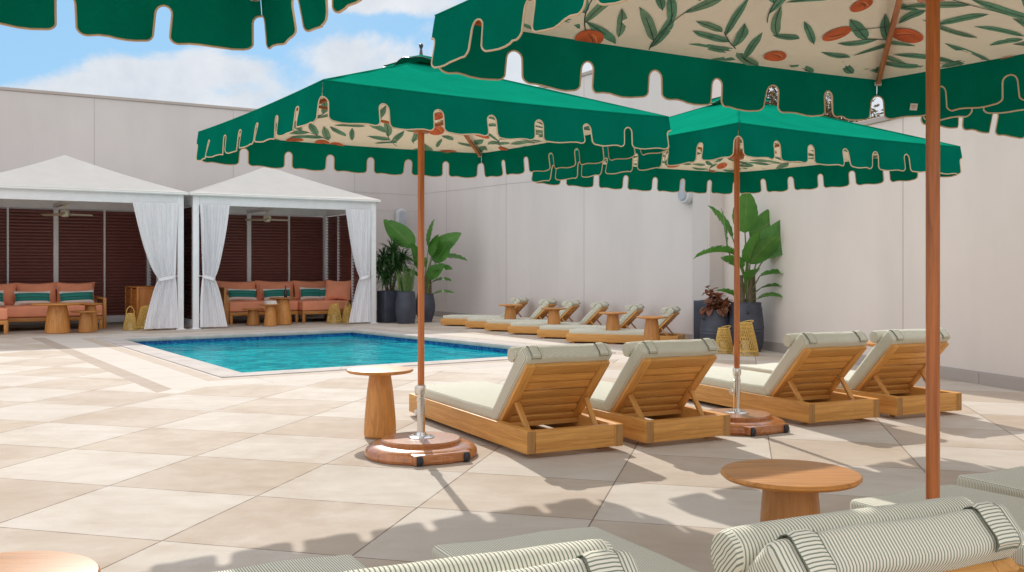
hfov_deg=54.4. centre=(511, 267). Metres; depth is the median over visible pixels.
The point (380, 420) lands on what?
side table
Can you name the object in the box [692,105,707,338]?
wall pier
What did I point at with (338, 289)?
throw pillow
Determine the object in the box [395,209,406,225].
wall speaker
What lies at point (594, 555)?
sun lounger
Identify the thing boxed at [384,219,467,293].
leafy plant
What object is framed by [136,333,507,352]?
pool basin
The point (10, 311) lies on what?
sofa
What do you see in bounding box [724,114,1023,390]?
boundary wall
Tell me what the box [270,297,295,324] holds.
side table
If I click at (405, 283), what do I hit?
snake plant
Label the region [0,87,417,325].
boundary wall
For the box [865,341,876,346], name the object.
side table
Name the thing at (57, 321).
side table
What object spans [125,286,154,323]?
drinks cabinet
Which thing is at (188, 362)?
pool coping
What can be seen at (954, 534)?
sun lounger
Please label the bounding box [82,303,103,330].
side table
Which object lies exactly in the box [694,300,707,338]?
planter
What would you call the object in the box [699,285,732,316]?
rubber plant
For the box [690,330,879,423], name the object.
sun lounger
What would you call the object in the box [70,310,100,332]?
side table
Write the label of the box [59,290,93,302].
throw pillow
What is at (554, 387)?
sun lounger
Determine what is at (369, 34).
sky
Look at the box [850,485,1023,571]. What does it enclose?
sun lounger
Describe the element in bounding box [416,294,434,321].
planter
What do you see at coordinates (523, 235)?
boundary wall
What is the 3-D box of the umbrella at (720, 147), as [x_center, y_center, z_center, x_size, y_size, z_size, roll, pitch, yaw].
[1.612,-0.087,7.128,2.189,2.474,2.183,0,0,-33]
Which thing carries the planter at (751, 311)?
on the terrace floor
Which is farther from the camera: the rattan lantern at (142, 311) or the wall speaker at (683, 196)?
the rattan lantern at (142, 311)
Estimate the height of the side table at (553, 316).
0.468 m
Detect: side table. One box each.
[0,551,100,571]
[31,302,83,333]
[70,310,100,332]
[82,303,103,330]
[242,308,263,325]
[259,304,281,325]
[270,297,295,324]
[346,366,412,438]
[499,304,521,318]
[541,307,566,324]
[599,312,626,343]
[636,316,666,340]
[720,459,862,521]
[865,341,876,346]
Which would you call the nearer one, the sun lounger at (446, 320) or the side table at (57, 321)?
the side table at (57, 321)
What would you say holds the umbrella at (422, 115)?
on the terrace floor
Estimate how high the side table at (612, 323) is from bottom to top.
0.468 m
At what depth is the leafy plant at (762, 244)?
13.49 m
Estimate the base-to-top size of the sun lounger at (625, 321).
0.565 m
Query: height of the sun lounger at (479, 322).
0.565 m
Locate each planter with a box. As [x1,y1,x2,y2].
[377,290,397,322]
[395,291,416,323]
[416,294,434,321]
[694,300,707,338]
[700,310,728,342]
[728,302,763,351]
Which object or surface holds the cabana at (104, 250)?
on the terrace floor
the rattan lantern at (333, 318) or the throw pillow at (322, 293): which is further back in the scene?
the throw pillow at (322, 293)
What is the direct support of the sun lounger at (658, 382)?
on the terrace floor
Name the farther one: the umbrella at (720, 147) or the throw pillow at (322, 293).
the throw pillow at (322, 293)
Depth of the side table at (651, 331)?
13.66 m
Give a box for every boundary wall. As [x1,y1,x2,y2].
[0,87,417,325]
[424,70,723,339]
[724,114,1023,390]
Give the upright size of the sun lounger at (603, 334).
0.565 m
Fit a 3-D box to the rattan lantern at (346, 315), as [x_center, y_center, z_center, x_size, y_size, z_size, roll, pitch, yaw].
[-3.374,0.922,20.479,0.252,0.448,0.252,0,0,42]
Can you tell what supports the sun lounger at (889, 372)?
on the terrace floor
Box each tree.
[765,86,777,105]
[767,86,883,122]
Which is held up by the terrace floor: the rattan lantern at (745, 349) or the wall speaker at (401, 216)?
the rattan lantern at (745, 349)
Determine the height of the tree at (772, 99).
5.896 m
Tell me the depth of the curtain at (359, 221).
20.20 m
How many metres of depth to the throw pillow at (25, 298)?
18.40 m
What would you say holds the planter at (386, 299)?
on the terrace floor
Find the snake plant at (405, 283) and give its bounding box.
[395,263,415,291]
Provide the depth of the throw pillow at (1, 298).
18.15 m
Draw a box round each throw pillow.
[0,290,4,305]
[14,291,49,304]
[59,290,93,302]
[227,288,256,300]
[263,288,291,299]
[300,287,325,299]
[319,288,335,299]
[325,280,350,300]
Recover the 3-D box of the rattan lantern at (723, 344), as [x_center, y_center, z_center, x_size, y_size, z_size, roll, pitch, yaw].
[2.830,0.964,13.300,0.262,0.365,0.262,0,0,-36]
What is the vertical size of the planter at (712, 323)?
0.564 m
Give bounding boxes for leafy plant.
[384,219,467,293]
[693,193,782,302]
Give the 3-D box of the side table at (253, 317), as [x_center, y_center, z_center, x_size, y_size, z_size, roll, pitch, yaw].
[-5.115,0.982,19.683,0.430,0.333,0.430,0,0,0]
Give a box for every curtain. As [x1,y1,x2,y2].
[133,202,179,328]
[198,204,229,326]
[346,209,371,322]
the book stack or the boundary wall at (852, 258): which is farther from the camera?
the book stack
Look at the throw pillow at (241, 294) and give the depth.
20.67 m
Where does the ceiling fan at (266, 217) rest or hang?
hanging from the cabana at (306, 248)
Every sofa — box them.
[0,282,105,333]
[216,280,348,323]
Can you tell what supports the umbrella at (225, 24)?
on the terrace floor
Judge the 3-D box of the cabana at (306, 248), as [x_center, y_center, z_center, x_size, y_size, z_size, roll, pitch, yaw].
[-5.058,-0.470,20.577,3.843,3.240,2.863,0,0,-32]
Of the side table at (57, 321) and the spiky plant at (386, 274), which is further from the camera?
the spiky plant at (386, 274)
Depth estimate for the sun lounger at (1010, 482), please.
4.27 m
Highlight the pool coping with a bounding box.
[96,328,615,377]
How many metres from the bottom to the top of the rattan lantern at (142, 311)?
0.455 m
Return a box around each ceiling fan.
[41,204,92,216]
[245,210,288,221]
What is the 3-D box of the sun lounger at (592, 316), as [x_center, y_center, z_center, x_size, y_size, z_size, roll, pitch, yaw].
[0.829,0.868,16.981,1.702,0.565,0.578,0,0,20]
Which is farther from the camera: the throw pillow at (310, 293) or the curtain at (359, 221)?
the throw pillow at (310, 293)
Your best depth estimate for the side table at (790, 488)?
3.20 m
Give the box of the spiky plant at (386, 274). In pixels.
[376,238,414,291]
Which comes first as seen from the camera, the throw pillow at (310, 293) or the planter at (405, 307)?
the planter at (405, 307)
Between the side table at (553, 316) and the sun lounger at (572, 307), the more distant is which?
the sun lounger at (572, 307)
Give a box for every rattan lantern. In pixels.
[123,306,137,329]
[136,305,156,329]
[326,303,341,322]
[342,301,351,322]
[715,325,732,353]
[732,320,758,355]
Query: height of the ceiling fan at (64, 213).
0.250 m
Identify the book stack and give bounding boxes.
[264,301,276,303]
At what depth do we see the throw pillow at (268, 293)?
21.06 m
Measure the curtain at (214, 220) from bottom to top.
2.290 m
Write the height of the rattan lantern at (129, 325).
0.434 m
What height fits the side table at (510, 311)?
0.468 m
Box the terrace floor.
[0,315,1023,571]
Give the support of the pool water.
in the pool basin
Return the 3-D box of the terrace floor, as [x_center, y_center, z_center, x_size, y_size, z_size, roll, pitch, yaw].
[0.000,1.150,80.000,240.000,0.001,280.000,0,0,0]
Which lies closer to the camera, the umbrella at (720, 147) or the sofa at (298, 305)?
the umbrella at (720, 147)
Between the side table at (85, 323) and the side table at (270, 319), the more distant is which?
the side table at (270, 319)
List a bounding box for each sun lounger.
[216,539,639,571]
[409,342,622,454]
[432,496,1023,571]
[441,297,528,325]
[465,299,557,328]
[484,300,580,330]
[508,302,609,333]
[537,304,644,337]
[566,306,684,342]
[582,338,729,443]
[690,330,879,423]
[740,328,961,416]
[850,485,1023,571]
[957,466,1023,497]
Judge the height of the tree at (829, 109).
5.297 m
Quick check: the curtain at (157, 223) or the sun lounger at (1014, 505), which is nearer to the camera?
the sun lounger at (1014, 505)
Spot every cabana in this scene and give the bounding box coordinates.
[0,155,188,329]
[184,167,380,328]
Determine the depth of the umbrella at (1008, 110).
4.68 m
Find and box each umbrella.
[0,0,361,50]
[196,43,670,466]
[431,0,1023,498]
[531,96,962,435]
[920,76,1023,138]
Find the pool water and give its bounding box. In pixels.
[146,336,506,372]
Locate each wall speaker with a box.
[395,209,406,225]
[677,179,692,203]
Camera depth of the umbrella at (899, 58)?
3.87 m
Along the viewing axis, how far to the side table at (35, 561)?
2.29 m

